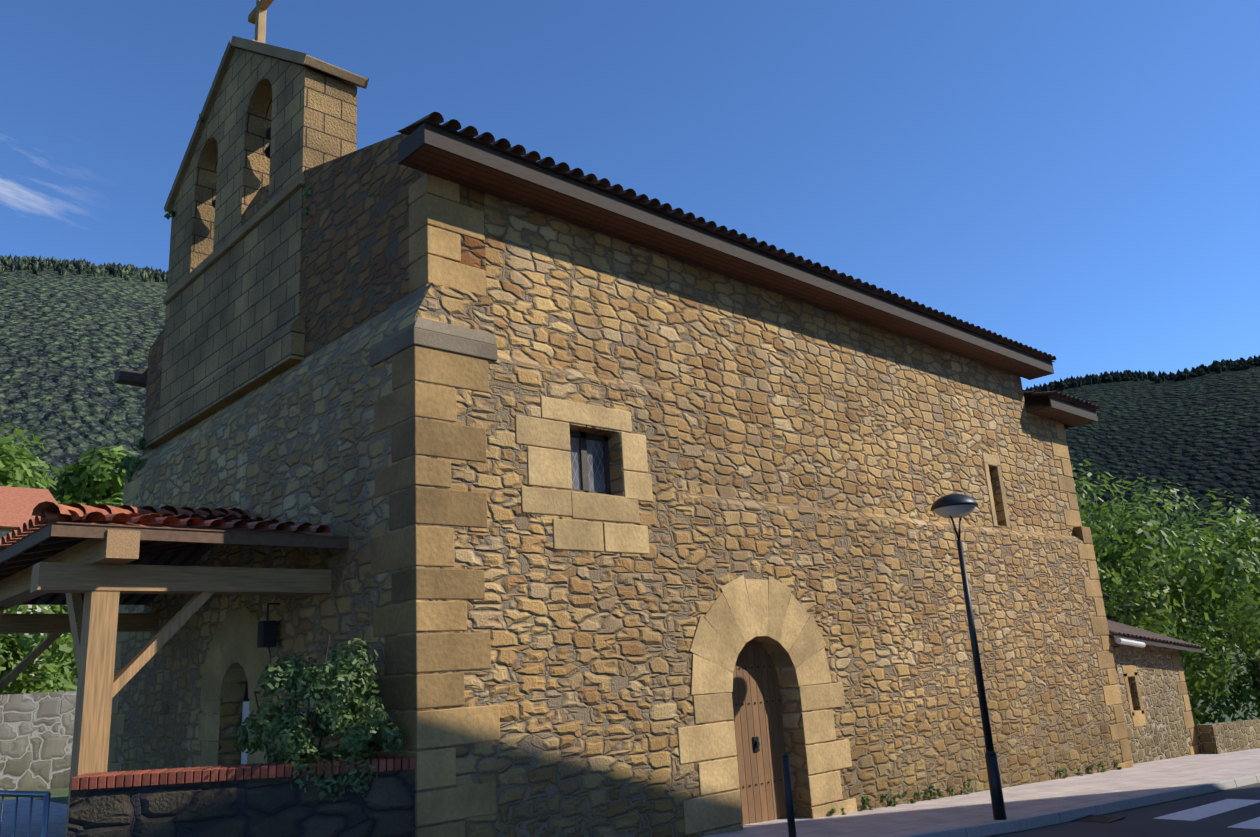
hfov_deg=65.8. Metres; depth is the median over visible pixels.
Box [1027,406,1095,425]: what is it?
low roof soffit
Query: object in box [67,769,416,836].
terrace parapet wall
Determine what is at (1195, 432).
hill
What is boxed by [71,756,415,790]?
terrace brick coping
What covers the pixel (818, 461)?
chapel walls
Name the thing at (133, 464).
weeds
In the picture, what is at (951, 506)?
street lamp
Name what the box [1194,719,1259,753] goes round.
garden wall
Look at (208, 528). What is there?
porch pan tiles
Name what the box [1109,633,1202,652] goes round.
annex roof slab
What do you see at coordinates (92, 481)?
foliage
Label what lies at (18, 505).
house roof
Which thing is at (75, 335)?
hill
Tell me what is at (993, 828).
kerb
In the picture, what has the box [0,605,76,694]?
foliage
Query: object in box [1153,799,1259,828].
road markings
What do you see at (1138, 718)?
annex dressings
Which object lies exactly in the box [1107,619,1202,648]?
annex roof tiles
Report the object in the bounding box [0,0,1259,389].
sky
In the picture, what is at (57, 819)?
gate panel
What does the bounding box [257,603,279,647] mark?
porch lantern
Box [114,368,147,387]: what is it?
spout
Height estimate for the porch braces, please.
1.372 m
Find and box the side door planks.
[731,639,786,824]
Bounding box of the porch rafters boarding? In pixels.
[0,521,348,604]
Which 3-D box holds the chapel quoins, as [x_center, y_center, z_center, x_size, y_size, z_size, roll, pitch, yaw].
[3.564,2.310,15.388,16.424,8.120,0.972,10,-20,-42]
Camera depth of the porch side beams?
9.86 m
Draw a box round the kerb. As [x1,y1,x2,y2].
[890,773,1259,836]
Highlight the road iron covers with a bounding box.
[1072,814,1124,822]
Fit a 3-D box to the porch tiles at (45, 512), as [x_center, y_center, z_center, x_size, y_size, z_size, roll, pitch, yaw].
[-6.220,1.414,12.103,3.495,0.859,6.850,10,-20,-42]
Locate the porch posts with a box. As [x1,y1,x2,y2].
[65,590,119,836]
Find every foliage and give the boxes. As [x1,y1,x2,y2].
[0,423,134,690]
[0,424,52,486]
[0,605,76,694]
[1071,459,1259,723]
[1135,504,1259,724]
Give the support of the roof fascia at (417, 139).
attached to the chapel walls at (818, 461)
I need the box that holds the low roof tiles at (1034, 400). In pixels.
[1023,391,1099,410]
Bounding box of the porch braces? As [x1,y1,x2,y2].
[0,592,213,697]
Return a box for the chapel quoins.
[367,174,1132,836]
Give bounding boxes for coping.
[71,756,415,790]
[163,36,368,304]
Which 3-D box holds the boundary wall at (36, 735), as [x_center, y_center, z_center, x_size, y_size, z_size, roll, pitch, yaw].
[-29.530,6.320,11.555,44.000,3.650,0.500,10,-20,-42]
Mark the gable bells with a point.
(267, 149)
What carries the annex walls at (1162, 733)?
on the ground
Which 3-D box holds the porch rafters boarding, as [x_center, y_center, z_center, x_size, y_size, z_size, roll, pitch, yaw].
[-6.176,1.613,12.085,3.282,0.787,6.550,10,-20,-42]
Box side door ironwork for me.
[736,666,781,787]
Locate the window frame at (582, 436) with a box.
[570,430,610,493]
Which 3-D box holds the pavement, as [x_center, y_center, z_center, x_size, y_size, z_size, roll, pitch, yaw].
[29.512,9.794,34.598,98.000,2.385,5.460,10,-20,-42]
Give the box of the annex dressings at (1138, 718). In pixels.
[1122,653,1199,754]
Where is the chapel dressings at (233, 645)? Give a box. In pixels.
[107,477,272,771]
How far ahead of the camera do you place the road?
12.07 m
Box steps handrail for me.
[0,790,50,836]
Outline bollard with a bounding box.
[781,753,796,836]
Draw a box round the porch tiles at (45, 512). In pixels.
[0,501,331,549]
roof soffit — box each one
[402,145,1051,379]
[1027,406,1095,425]
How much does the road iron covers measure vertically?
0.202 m
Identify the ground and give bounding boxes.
[0,649,1259,836]
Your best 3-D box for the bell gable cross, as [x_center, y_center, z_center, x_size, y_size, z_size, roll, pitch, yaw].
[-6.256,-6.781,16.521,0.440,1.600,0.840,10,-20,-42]
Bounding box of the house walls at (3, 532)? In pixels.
[0,528,48,676]
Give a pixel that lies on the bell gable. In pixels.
(234, 324)
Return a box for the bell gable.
[145,48,356,448]
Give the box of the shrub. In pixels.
[231,635,405,801]
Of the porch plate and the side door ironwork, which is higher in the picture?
the porch plate
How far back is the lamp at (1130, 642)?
20.41 m
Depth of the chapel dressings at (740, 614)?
11.82 m
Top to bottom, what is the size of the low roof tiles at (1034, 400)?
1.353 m
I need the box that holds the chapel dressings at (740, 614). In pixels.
[515,396,1010,835]
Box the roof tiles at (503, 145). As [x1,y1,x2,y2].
[458,126,1055,361]
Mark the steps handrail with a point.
(46, 795)
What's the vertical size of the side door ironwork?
1.471 m
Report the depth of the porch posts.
8.96 m
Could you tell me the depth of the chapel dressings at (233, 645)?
12.56 m
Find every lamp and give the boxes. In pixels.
[931,494,1006,819]
[1116,638,1145,647]
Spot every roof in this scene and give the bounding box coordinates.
[0,486,56,528]
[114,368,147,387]
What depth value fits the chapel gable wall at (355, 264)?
11.96 m
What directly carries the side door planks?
attached to the chapel walls at (818, 461)
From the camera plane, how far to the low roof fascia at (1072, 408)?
20.77 m
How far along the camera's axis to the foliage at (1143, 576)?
28.17 m
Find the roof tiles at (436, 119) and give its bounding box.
[397,112,461,135]
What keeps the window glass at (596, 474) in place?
attached to the chapel walls at (818, 461)
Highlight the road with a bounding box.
[994,784,1259,836]
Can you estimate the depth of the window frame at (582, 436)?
11.65 m
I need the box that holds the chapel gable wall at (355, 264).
[142,133,486,455]
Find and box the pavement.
[701,748,1259,836]
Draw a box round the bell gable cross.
[246,0,273,51]
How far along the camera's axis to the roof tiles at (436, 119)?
10.43 m
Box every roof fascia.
[398,123,1053,379]
[1048,396,1097,428]
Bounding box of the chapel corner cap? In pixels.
[369,284,497,366]
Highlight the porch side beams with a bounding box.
[0,562,330,633]
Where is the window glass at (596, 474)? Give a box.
[570,437,605,492]
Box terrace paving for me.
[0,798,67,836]
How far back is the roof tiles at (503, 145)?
13.34 m
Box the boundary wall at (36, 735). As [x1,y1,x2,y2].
[0,691,76,790]
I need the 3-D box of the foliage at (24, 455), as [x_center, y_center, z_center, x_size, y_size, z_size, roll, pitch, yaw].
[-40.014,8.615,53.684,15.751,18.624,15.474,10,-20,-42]
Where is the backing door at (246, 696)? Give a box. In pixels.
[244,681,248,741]
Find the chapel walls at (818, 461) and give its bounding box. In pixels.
[108,193,1131,836]
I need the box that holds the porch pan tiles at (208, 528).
[1,523,340,550]
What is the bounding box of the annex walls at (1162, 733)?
[1110,638,1197,763]
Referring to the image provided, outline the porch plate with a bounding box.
[0,529,139,609]
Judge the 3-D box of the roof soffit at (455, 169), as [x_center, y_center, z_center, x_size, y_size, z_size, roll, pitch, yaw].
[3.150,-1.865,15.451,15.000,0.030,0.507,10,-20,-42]
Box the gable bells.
[212,126,270,207]
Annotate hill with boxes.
[0,254,167,690]
[1023,355,1259,624]
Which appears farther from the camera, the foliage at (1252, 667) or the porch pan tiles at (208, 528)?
the foliage at (1252, 667)
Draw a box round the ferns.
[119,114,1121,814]
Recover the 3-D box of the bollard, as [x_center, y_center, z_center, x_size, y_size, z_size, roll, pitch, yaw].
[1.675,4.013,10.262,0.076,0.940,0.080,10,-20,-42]

